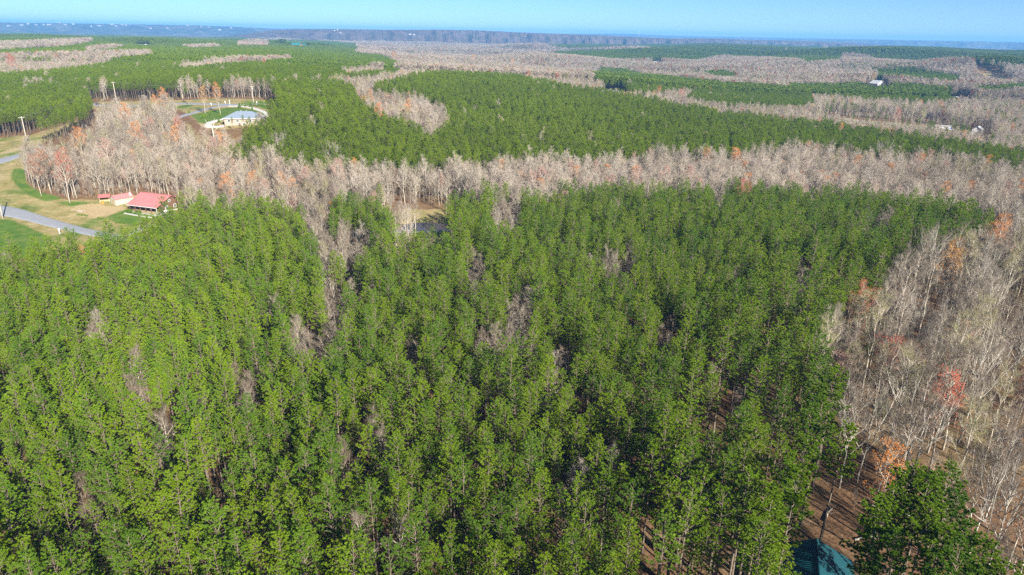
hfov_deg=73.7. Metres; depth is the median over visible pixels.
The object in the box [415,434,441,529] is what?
pine tree
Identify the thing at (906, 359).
bare tree
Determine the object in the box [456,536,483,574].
pine tree
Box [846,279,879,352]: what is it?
maple tree
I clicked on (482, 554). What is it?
pine tree
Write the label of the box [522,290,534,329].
bare tree
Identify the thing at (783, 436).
pine tree
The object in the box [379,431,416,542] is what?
pine tree
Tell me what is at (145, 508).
pine tree
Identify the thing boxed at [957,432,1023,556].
bare tree
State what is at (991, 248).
bare tree
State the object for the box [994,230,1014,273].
bare tree
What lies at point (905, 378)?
bare tree
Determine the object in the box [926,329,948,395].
bare tree
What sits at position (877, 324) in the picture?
bare tree
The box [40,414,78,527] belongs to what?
pine tree
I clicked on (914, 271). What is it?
bare tree
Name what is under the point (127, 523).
pine tree
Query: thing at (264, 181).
maple tree
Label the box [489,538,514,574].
pine tree
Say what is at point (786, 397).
pine tree
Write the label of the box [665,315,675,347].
bare tree
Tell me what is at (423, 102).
bare tree
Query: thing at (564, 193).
maple tree
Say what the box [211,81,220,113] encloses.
maple tree
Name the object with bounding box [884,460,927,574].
pine tree
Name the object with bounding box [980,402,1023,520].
bare tree
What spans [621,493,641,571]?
pine tree
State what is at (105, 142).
maple tree
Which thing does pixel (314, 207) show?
bare tree
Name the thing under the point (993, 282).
bare tree
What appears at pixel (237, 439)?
bare tree
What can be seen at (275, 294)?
bare tree
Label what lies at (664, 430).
pine tree
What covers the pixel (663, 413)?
pine tree
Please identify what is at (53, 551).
pine tree
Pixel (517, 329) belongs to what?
bare tree
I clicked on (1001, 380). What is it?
bare tree
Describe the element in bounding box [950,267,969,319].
bare tree
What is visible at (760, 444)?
pine tree
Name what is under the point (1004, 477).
bare tree
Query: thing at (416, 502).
pine tree
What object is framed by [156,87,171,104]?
maple tree
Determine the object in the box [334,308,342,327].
bare tree
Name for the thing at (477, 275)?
bare tree
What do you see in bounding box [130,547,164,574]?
pine tree
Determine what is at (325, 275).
bare tree
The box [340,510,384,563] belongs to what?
bare tree
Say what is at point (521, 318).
bare tree
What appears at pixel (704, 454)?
pine tree
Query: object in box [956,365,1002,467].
bare tree
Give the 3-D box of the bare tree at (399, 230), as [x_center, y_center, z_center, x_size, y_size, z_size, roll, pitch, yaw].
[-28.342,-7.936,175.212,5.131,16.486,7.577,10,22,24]
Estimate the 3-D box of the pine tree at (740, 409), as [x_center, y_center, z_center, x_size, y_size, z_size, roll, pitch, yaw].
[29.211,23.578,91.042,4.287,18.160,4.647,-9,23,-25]
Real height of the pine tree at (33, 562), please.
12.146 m
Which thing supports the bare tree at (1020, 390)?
on the ground
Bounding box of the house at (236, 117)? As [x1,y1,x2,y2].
[222,111,265,125]
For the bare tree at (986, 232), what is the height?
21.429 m
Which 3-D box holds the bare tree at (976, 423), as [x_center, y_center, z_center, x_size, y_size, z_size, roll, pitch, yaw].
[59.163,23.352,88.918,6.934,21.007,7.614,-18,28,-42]
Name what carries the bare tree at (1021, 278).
on the ground
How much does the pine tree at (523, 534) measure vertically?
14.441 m
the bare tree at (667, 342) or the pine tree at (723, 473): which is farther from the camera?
the bare tree at (667, 342)
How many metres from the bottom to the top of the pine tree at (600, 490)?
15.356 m
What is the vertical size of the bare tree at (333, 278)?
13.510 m
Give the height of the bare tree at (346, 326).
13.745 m
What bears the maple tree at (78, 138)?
on the ground
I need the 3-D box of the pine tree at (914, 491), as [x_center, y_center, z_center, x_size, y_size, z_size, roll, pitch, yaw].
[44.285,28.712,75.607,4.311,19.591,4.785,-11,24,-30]
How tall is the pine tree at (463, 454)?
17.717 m
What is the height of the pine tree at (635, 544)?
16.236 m
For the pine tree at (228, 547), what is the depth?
71.73 m
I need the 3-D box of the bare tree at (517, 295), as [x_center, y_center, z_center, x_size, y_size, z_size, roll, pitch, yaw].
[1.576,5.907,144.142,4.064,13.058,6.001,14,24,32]
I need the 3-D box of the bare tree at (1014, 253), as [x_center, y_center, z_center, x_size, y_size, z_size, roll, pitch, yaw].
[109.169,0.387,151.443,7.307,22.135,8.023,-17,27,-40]
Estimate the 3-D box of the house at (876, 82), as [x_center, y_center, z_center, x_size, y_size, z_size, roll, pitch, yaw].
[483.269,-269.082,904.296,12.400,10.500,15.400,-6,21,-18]
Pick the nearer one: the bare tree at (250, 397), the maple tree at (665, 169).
the bare tree at (250, 397)
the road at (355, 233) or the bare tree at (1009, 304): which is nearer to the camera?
the bare tree at (1009, 304)
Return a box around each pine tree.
[0,384,36,475]
[0,448,29,535]
[0,475,32,562]
[0,484,28,566]
[0,500,37,561]
[0,508,34,571]
[0,543,15,574]
[0,546,27,574]
[2,445,34,529]
[7,460,44,546]
[10,533,51,574]
[14,360,56,469]
[20,547,45,574]
[22,462,63,563]
[23,371,51,435]
[24,507,64,571]
[27,434,62,526]
[28,385,62,482]
[29,491,62,574]
[36,536,67,574]
[36,540,75,574]
[38,455,74,554]
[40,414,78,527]
[43,366,78,437]
[45,462,77,558]
[50,487,82,572]
[51,430,92,536]
[56,547,90,574]
[69,527,100,572]
[73,384,109,494]
[73,387,99,463]
[74,548,103,574]
[80,437,115,515]
[82,455,115,545]
[86,405,120,503]
[94,465,128,561]
[99,434,132,536]
[101,515,131,574]
[107,492,135,573]
[110,550,143,574]
[113,527,146,574]
[115,456,147,555]
[115,514,143,570]
[120,403,158,505]
[129,522,159,572]
[130,431,158,531]
[130,474,163,574]
[130,523,165,574]
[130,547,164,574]
[131,77,136,99]
[135,498,166,573]
[136,453,168,546]
[143,422,174,483]
[150,486,184,574]
[153,468,191,570]
[153,519,183,574]
[156,514,196,574]
[159,463,197,571]
[171,384,203,479]
[171,433,207,553]
[172,383,200,490]
[172,465,203,571]
[176,516,204,573]
[176,543,204,574]
[181,398,214,499]
[186,521,214,574]
[187,414,219,517]
[190,385,220,483]
[190,537,223,574]
[192,495,237,573]
[192,505,222,574]
[195,499,221,541]
[199,535,238,574]
[216,403,249,511]
[217,542,239,573]
[219,528,259,574]
[220,499,247,572]
[224,412,254,499]
[232,406,262,499]
[234,506,261,569]
[238,546,259,573]
[241,444,269,545]
[245,488,271,573]
[245,534,274,574]
[252,500,272,573]
[255,493,290,556]
[256,474,274,554]
[264,513,294,570]
[267,478,294,570]
[269,382,294,464]
[270,458,304,560]
[280,485,309,574]
[281,509,318,574]
[284,525,324,574]
[287,350,318,438]
[289,517,319,574]
[292,403,322,495]
[292,443,323,551]
[294,425,315,519]
[299,474,322,571]
[299,498,325,566]
[302,528,329,574]
[305,432,333,531]
[309,476,350,571]
[310,421,341,487]
[313,473,340,565]
[316,431,345,528]
[319,448,345,551]
[322,539,347,574]
[323,371,350,469]
[324,374,347,481]
[333,537,358,574]
[337,521,360,566]
[342,525,378,574]
[344,490,364,533]
[355,476,389,574]
[356,422,381,508]
[363,390,391,475]
[364,479,388,569]
[375,440,404,528]
[378,531,406,574]
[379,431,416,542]
[380,470,406,556]
[382,474,410,572]
[394,486,423,573]
[399,446,429,552]
[399,485,425,571]
[400,512,433,574]
[403,387,426,490]
[410,411,440,494]
[414,491,441,569]
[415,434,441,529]
[421,540,447,574]
[433,518,466,574]
[434,418,462,517]
[435,439,468,552]
[436,452,452,538]
[438,430,467,530]
[438,533,465,574]
[446,446,476,568]
[455,510,478,571]
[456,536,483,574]
[461,520,488,574]
[464,497,486,573]
[470,531,502,574]
[472,472,497,571]
[474,432,498,528]
[476,445,499,545]
[480,490,509,561]
[480,539,509,574]
[484,444,517,533]
[487,519,511,562]
[489,488,516,574]
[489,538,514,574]
[490,459,513,544]
[498,342,524,440]
[498,531,530,574]
[503,477,527,572]
[503,537,532,574]
[505,463,530,540]
[505,497,530,573]
[511,436,543,543]
[512,488,538,574]
[520,468,560,572]
[521,426,545,526]
[523,525,544,574]
[531,467,553,538]
[532,551,558,574]
[534,533,555,574]
[540,429,566,512]
[546,542,577,574]
[548,480,571,562]
[553,528,586,574]
[558,521,587,574]
[562,470,592,566]
[563,491,604,572]
[576,527,602,574]
[579,549,607,574]
[584,433,606,535]
[587,468,615,572]
[591,464,618,564]
[593,546,625,574]
[594,517,617,564]
[598,381,621,467]
[599,442,623,536]
[601,397,627,491]
[601,509,625,572]
[608,462,630,555]
[612,514,642,574]
[613,473,645,574]
[616,528,645,574]
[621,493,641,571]
[630,403,657,497]
[635,433,658,523]
[635,474,655,569]
[637,441,662,554]
[643,414,681,548]
[647,389,679,497]
[649,394,680,506]
[649,476,686,574]
[656,445,700,574]
[661,409,690,525]
[665,501,708,572]
[669,398,692,484]
[671,394,708,509]
[671,420,705,540]
[671,464,723,574]
[675,446,702,549]
[679,358,707,465]
[685,522,724,574]
[686,446,712,538]
[689,350,711,431]
[689,483,711,569]
[695,484,742,574]
[697,429,726,526]
[704,336,739,445]
[706,448,739,574]
[710,422,737,523]
[712,461,743,574]
[713,443,744,541]
[717,403,748,515]
[717,464,765,574]
[723,432,761,568]
[727,400,758,512]
[728,470,760,574]
[731,461,772,574]
[734,513,784,574]
[735,416,770,529]
[736,393,761,497]
[737,399,764,489]
[739,482,789,572]
[742,356,771,433]
[745,355,774,449]
[745,427,775,501]
[749,422,776,513]
[759,477,804,574]
[761,460,813,574]
[762,386,790,484]
[762,457,801,573]
[767,339,796,432]
[767,432,794,523]
[769,381,797,478]
[771,410,802,481]
[782,431,822,552]
[791,311,816,410]
[792,392,823,468]
[793,333,817,425]
[797,381,826,476]
[798,358,830,460]
[799,393,836,527]
[800,354,827,452]
[806,329,834,378]
[809,346,834,439]
[810,365,850,492]
[817,363,844,470]
[819,417,861,541]
[838,498,901,574]
[853,492,904,572]
[862,526,915,574]
[863,464,913,573]
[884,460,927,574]
[887,466,948,574]
[892,499,946,574]
[897,469,943,574]
[911,515,961,574]
[914,459,968,573]
[920,484,978,573]
[921,533,982,574]
[931,517,988,574]
[955,531,1003,574]
[970,553,1023,574]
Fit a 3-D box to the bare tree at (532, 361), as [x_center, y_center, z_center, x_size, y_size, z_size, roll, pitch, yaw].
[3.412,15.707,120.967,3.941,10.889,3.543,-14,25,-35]
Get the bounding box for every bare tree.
[0,251,16,278]
[69,471,99,543]
[75,246,92,289]
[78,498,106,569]
[85,321,103,351]
[85,326,102,373]
[86,309,113,353]
[87,331,104,383]
[94,306,109,353]
[120,372,149,417]
[124,343,147,411]
[129,391,151,445]
[146,403,185,476]
[151,439,182,487]
[152,414,173,468]
[155,430,172,476]
[164,439,184,471]
[194,394,214,447]
[227,361,245,423]
[228,416,247,474]
[230,399,242,436]
[236,382,260,425]
[236,388,256,470]
[237,380,247,407]
[240,371,265,424]
[265,292,286,328]
[268,363,282,419]
[270,126,287,168]
[284,328,305,363]
[287,313,311,351]
[289,313,309,358]
[299,346,316,385]
[300,331,319,364]
[306,217,317,236]
[311,201,325,227]
[312,335,330,370]
[313,341,323,364]
[314,326,346,375]
[315,210,326,238]
[317,240,329,277]
[318,140,341,159]
[319,262,328,304]
[319,286,332,313]
[320,249,332,300]
[320,321,338,351]
[321,294,339,333]
[322,254,336,304]
[323,328,337,360]
[324,318,342,344]
[326,255,340,298]
[328,301,340,332]
[332,250,351,287]
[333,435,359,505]
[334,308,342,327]
[335,239,347,273]
[335,484,347,532]
[336,227,347,253]
[336,335,352,384]
[338,308,357,366]
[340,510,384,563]
[347,277,357,299]
[352,401,388,458]
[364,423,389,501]
[365,310,382,361]
[366,283,377,334]
[377,503,415,574]
[382,323,394,370]
[393,227,408,280]
[395,200,417,241]
[404,333,418,374]
[413,339,429,392]
[419,97,427,111]
[429,107,440,117]
[463,339,480,398]
[465,270,479,289]
[465,274,480,331]
[466,248,476,274]
[468,245,480,275]
[468,274,481,326]
[468,298,478,342]
[473,326,486,356]
[473,333,487,365]
[475,254,486,278]
[482,333,501,396]
[488,415,502,444]
[489,321,502,349]
[491,334,508,389]
[500,296,519,330]
[503,312,519,348]
[504,298,519,346]
[504,323,514,345]
[509,305,526,348]
[511,290,527,325]
[512,324,524,354]
[515,267,528,296]
[515,323,529,368]
[515,336,533,384]
[518,325,542,378]
[519,294,534,339]
[520,334,536,377]
[521,286,534,330]
[521,311,536,360]
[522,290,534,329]
[525,348,538,382]
[542,367,558,430]
[550,348,565,402]
[550,366,564,411]
[556,344,571,388]
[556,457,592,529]
[569,409,583,461]
[589,440,631,519]
[599,245,614,279]
[600,259,611,298]
[607,249,629,277]
[608,253,620,280]
[627,256,635,280]
[649,141,664,158]
[656,324,669,353]
[660,330,675,357]
[663,332,677,366]
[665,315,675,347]
[701,360,724,418]
[703,432,719,489]
[728,265,739,311]
[729,387,745,426]
[788,269,804,312]
[795,283,807,315]
[801,268,815,292]
[808,308,842,383]
[816,302,847,370]
[824,312,844,364]
[824,317,864,390]
[825,368,910,482]
[826,310,848,370]
[834,289,876,368]
[834,365,902,488]
[836,351,872,438]
[838,340,867,423]
[842,341,873,425]
[861,290,897,386]
[863,290,882,346]
[863,341,898,429]
[867,304,889,365]
[867,337,938,433]
[870,315,902,402]
[871,318,895,384]
[875,135,893,153]
[875,343,929,472]
[876,273,900,333]
[876,406,914,493]
[880,368,968,492]
[881,338,936,460]
[884,241,920,310]
[884,253,911,325]
[884,257,912,312]
[884,287,941,371]
[884,312,910,381]
[886,290,925,362]
[887,259,921,326]
[890,285,922,361]
[891,348,962,468]
[892,398,938,457]
[893,358,922,415]
[898,343,955,419]
[899,331,936,423]
[901,233,933,315]
[907,231,937,309]
[907,297,954,390]
[908,219,954,302]
[908,254,922,295]
[914,260,936,315]
[915,246,953,332]
[917,392,940,454]
[920,308,947,366]
[922,336,980,453]
[924,303,1011,419]
[926,231,953,299]
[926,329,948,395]
[929,288,959,325]
[929,335,984,449]
[930,259,950,310]
[930,306,984,431]
[932,269,957,322]
[938,237,954,276]
[941,218,973,300]
[942,270,965,327]
[943,236,968,292]
[943,296,974,385]
[944,388,999,513]
[946,311,981,388]
[948,265,982,338]
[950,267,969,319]
[951,230,986,308]
[951,326,1023,443]
[956,244,972,291]
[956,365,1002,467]
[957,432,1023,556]
[959,235,980,288]
[959,255,1020,319]
[960,290,1004,396]
[960,303,989,386]
[962,249,991,318]
[962,278,990,340]
[962,287,1002,378]
[962,443,1023,559]
[962,444,999,533]
[963,227,978,266]
[963,360,1002,416]
[965,262,994,317]
[966,259,1003,295]
[968,304,1007,392]
[968,403,1022,504]
[971,229,1023,286]
[971,319,1016,414]
[972,227,998,282]
[972,311,1023,407]
[975,268,1002,340]
[977,222,993,236]
[978,232,998,277]
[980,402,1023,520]
[983,358,1022,462]
[984,221,999,262]
[989,290,1010,336]
[989,318,1014,379]
[990,292,1023,367]
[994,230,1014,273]
[994,243,1023,335]
[995,242,1017,289]
[997,221,1016,259]
[997,238,1019,286]
[999,303,1023,365]
[1007,224,1023,292]
[1009,300,1023,383]
[1012,245,1023,300]
[1012,360,1023,434]
[1016,245,1023,300]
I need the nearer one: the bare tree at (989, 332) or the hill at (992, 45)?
the bare tree at (989, 332)
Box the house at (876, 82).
[870,80,884,85]
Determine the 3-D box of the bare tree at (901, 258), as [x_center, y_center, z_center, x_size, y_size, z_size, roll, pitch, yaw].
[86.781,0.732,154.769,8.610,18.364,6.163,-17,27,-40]
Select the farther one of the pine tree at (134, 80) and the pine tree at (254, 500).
the pine tree at (134, 80)
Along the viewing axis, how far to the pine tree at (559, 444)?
91.04 m
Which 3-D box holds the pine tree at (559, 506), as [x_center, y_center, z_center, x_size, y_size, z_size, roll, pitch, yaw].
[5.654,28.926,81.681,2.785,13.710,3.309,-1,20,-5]
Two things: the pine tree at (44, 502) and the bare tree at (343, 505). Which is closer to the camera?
the pine tree at (44, 502)
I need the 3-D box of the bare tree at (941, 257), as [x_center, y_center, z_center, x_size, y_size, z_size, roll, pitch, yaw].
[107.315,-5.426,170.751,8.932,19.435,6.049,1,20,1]
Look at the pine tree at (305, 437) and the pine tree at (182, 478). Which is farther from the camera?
the pine tree at (305, 437)
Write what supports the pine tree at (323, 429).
on the ground
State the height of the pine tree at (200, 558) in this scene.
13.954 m
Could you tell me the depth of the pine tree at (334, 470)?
82.31 m
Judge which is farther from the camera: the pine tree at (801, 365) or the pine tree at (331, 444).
the pine tree at (801, 365)
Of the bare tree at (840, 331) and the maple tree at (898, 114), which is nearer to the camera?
the bare tree at (840, 331)
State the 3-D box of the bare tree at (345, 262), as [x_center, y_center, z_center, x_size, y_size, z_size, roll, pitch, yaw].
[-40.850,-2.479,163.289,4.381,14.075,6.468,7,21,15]
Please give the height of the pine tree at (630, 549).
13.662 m
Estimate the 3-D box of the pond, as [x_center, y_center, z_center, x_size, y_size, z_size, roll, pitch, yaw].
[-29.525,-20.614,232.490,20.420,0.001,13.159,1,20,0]
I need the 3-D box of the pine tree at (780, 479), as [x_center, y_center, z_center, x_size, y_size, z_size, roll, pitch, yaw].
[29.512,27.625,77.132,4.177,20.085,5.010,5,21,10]
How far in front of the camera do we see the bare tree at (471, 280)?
146.04 m
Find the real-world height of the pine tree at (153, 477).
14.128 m
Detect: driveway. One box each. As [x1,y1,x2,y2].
[204,119,223,127]
[228,106,275,119]
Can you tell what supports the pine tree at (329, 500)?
on the ground
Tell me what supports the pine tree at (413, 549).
on the ground
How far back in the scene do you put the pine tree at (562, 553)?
68.44 m
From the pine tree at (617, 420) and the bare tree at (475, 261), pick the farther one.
the bare tree at (475, 261)
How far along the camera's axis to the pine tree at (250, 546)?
70.70 m
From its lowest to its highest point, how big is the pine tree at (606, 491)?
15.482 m
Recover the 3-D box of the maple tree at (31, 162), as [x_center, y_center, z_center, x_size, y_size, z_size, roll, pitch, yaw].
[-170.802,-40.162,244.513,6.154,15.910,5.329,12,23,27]
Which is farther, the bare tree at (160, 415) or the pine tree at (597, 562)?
the bare tree at (160, 415)
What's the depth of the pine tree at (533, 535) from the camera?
74.62 m
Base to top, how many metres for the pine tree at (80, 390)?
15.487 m
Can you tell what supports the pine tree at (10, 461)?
on the ground
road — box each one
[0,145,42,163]
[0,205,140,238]
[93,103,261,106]
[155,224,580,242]
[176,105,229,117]
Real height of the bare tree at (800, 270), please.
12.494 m
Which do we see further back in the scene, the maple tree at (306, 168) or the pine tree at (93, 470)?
the maple tree at (306, 168)
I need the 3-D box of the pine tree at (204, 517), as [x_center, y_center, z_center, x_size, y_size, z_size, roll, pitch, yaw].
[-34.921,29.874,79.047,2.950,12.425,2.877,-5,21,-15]
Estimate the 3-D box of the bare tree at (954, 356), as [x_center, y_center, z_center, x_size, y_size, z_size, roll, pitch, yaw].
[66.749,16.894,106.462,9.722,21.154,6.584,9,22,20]
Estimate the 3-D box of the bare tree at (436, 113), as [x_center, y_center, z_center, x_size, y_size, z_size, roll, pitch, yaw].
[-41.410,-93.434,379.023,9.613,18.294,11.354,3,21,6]
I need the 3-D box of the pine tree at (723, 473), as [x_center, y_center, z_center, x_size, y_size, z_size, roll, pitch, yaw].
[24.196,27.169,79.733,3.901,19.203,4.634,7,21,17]
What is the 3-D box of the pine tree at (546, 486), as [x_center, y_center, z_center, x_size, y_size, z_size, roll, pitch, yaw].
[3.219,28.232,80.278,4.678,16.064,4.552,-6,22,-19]
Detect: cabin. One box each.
[126,192,186,215]
[777,538,854,574]
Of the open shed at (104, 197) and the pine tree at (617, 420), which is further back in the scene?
the open shed at (104, 197)
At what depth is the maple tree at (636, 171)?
253.27 m
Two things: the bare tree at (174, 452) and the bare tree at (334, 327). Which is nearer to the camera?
the bare tree at (174, 452)
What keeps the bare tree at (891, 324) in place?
on the ground
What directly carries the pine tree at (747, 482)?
on the ground
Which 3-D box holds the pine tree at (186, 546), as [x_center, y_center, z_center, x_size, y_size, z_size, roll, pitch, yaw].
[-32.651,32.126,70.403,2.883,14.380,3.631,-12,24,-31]
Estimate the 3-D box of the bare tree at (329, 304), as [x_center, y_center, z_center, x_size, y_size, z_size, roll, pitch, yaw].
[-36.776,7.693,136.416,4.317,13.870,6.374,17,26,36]
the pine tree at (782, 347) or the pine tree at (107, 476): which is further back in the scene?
the pine tree at (782, 347)
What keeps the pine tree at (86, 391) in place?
on the ground
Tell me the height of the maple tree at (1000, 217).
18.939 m
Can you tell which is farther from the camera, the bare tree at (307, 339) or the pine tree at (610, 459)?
the bare tree at (307, 339)
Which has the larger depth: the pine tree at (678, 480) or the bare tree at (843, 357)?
the bare tree at (843, 357)
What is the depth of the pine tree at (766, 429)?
90.98 m
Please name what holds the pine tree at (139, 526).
on the ground
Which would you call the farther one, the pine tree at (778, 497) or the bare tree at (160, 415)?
the bare tree at (160, 415)
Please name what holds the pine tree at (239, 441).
on the ground
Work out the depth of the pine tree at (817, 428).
86.82 m
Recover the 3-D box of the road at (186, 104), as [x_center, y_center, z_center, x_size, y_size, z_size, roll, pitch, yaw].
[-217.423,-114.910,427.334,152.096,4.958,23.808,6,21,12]
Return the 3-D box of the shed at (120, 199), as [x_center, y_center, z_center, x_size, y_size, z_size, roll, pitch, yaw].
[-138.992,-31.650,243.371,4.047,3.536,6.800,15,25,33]
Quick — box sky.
[0,0,1023,41]
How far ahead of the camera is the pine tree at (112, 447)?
84.25 m
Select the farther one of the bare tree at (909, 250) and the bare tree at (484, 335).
the bare tree at (909, 250)
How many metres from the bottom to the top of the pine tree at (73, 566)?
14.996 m
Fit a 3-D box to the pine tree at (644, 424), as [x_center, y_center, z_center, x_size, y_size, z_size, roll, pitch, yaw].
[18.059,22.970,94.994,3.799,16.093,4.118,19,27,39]
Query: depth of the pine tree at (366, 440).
90.36 m
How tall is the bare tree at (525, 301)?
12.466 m
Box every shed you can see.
[98,194,109,201]
[109,192,133,205]
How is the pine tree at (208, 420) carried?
on the ground
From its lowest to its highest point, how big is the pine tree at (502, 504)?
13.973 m
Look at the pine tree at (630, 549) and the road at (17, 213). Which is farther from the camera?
the road at (17, 213)
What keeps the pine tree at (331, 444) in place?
on the ground
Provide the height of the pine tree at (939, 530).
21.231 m
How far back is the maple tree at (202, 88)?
371.03 m
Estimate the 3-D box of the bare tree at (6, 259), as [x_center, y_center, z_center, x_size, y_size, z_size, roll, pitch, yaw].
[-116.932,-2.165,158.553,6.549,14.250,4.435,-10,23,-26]
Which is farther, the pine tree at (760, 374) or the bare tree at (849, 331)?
the bare tree at (849, 331)
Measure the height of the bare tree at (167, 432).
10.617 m
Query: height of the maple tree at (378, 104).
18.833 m
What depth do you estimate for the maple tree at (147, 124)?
298.41 m
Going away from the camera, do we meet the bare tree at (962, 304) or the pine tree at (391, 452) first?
the pine tree at (391, 452)
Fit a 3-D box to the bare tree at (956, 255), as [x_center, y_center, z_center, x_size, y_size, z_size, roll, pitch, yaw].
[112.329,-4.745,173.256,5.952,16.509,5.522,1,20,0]
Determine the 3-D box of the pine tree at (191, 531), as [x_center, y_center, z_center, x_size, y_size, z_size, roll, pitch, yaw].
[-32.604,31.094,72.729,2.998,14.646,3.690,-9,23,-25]
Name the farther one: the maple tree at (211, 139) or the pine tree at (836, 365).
the maple tree at (211, 139)
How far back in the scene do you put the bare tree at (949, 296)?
143.77 m
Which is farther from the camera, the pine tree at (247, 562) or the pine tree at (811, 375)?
the pine tree at (811, 375)
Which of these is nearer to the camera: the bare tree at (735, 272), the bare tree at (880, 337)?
the bare tree at (880, 337)
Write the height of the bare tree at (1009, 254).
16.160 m
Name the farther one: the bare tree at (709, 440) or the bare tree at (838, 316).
the bare tree at (838, 316)
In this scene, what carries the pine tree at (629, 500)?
on the ground
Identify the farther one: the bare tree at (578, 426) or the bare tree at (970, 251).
the bare tree at (970, 251)
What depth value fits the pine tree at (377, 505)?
77.16 m
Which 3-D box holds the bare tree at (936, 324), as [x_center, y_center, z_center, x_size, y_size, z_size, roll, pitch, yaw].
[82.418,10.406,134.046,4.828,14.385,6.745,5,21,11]
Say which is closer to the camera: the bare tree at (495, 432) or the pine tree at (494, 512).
the pine tree at (494, 512)
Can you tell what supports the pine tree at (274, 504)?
on the ground
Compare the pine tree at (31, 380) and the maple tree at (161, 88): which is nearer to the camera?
the pine tree at (31, 380)
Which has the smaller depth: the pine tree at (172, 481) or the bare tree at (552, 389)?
the pine tree at (172, 481)
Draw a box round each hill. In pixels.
[0,22,281,35]
[219,29,748,44]
[269,28,1021,42]
[675,38,892,45]
[781,39,1023,49]
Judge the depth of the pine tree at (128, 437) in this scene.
90.26 m
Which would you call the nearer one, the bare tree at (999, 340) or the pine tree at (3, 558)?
the pine tree at (3, 558)
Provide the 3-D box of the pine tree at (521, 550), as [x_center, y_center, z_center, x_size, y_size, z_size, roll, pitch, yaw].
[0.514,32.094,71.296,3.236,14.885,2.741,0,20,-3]
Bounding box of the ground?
[0,34,1023,574]
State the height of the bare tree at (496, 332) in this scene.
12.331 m
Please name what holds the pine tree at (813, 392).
on the ground
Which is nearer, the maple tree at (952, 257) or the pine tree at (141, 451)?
the pine tree at (141, 451)
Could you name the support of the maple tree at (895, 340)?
on the ground
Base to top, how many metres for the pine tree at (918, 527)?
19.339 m
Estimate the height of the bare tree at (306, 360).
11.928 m
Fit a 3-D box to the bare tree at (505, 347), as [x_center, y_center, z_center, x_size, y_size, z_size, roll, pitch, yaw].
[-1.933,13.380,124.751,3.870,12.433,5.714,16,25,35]
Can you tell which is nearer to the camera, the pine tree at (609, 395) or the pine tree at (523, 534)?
the pine tree at (523, 534)
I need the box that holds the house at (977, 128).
[971,126,982,134]
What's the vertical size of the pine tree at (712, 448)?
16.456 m
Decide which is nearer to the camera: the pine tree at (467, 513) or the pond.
the pine tree at (467, 513)
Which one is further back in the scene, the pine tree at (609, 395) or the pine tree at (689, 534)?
the pine tree at (609, 395)
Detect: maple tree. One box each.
[8,56,20,67]
[27,153,41,195]
[34,146,51,192]
[50,148,73,202]
[72,125,86,167]
[97,136,116,186]
[117,102,134,141]
[127,120,142,143]
[143,115,153,146]
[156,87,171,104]
[170,116,183,149]
[170,124,179,151]
[199,86,208,107]
[205,136,219,177]
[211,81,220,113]
[217,172,233,203]
[246,170,257,187]
[255,179,272,203]
[275,172,286,194]
[296,166,310,190]
[331,157,347,183]
[350,158,359,190]
[374,102,383,115]
[536,165,550,184]
[558,189,568,212]
[630,165,642,188]
[658,165,673,187]
[681,163,696,199]
[700,147,712,163]
[736,177,752,195]
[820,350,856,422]
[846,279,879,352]
[859,436,911,537]
[869,334,905,417]
[894,108,902,127]
[921,365,972,472]
[934,240,964,309]
[935,180,951,202]
[940,321,978,395]
[982,213,1012,255]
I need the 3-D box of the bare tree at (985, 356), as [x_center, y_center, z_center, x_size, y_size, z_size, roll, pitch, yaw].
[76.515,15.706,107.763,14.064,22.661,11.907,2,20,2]
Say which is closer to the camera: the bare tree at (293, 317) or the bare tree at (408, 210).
the bare tree at (293, 317)
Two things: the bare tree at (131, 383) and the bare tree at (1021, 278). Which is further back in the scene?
the bare tree at (1021, 278)
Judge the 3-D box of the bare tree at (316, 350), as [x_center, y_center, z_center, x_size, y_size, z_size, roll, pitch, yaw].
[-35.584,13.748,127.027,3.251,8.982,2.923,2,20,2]
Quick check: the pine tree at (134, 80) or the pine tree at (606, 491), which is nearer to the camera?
the pine tree at (606, 491)
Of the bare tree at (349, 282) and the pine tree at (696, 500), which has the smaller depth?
the pine tree at (696, 500)
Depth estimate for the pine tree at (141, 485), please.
78.12 m
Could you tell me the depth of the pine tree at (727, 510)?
79.42 m
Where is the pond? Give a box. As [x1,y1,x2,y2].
[400,222,448,230]
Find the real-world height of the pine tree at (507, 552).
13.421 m
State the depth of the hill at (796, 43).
4691.94 m
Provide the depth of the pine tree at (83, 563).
70.46 m
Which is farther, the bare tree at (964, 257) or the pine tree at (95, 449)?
the bare tree at (964, 257)
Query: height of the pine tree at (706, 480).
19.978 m

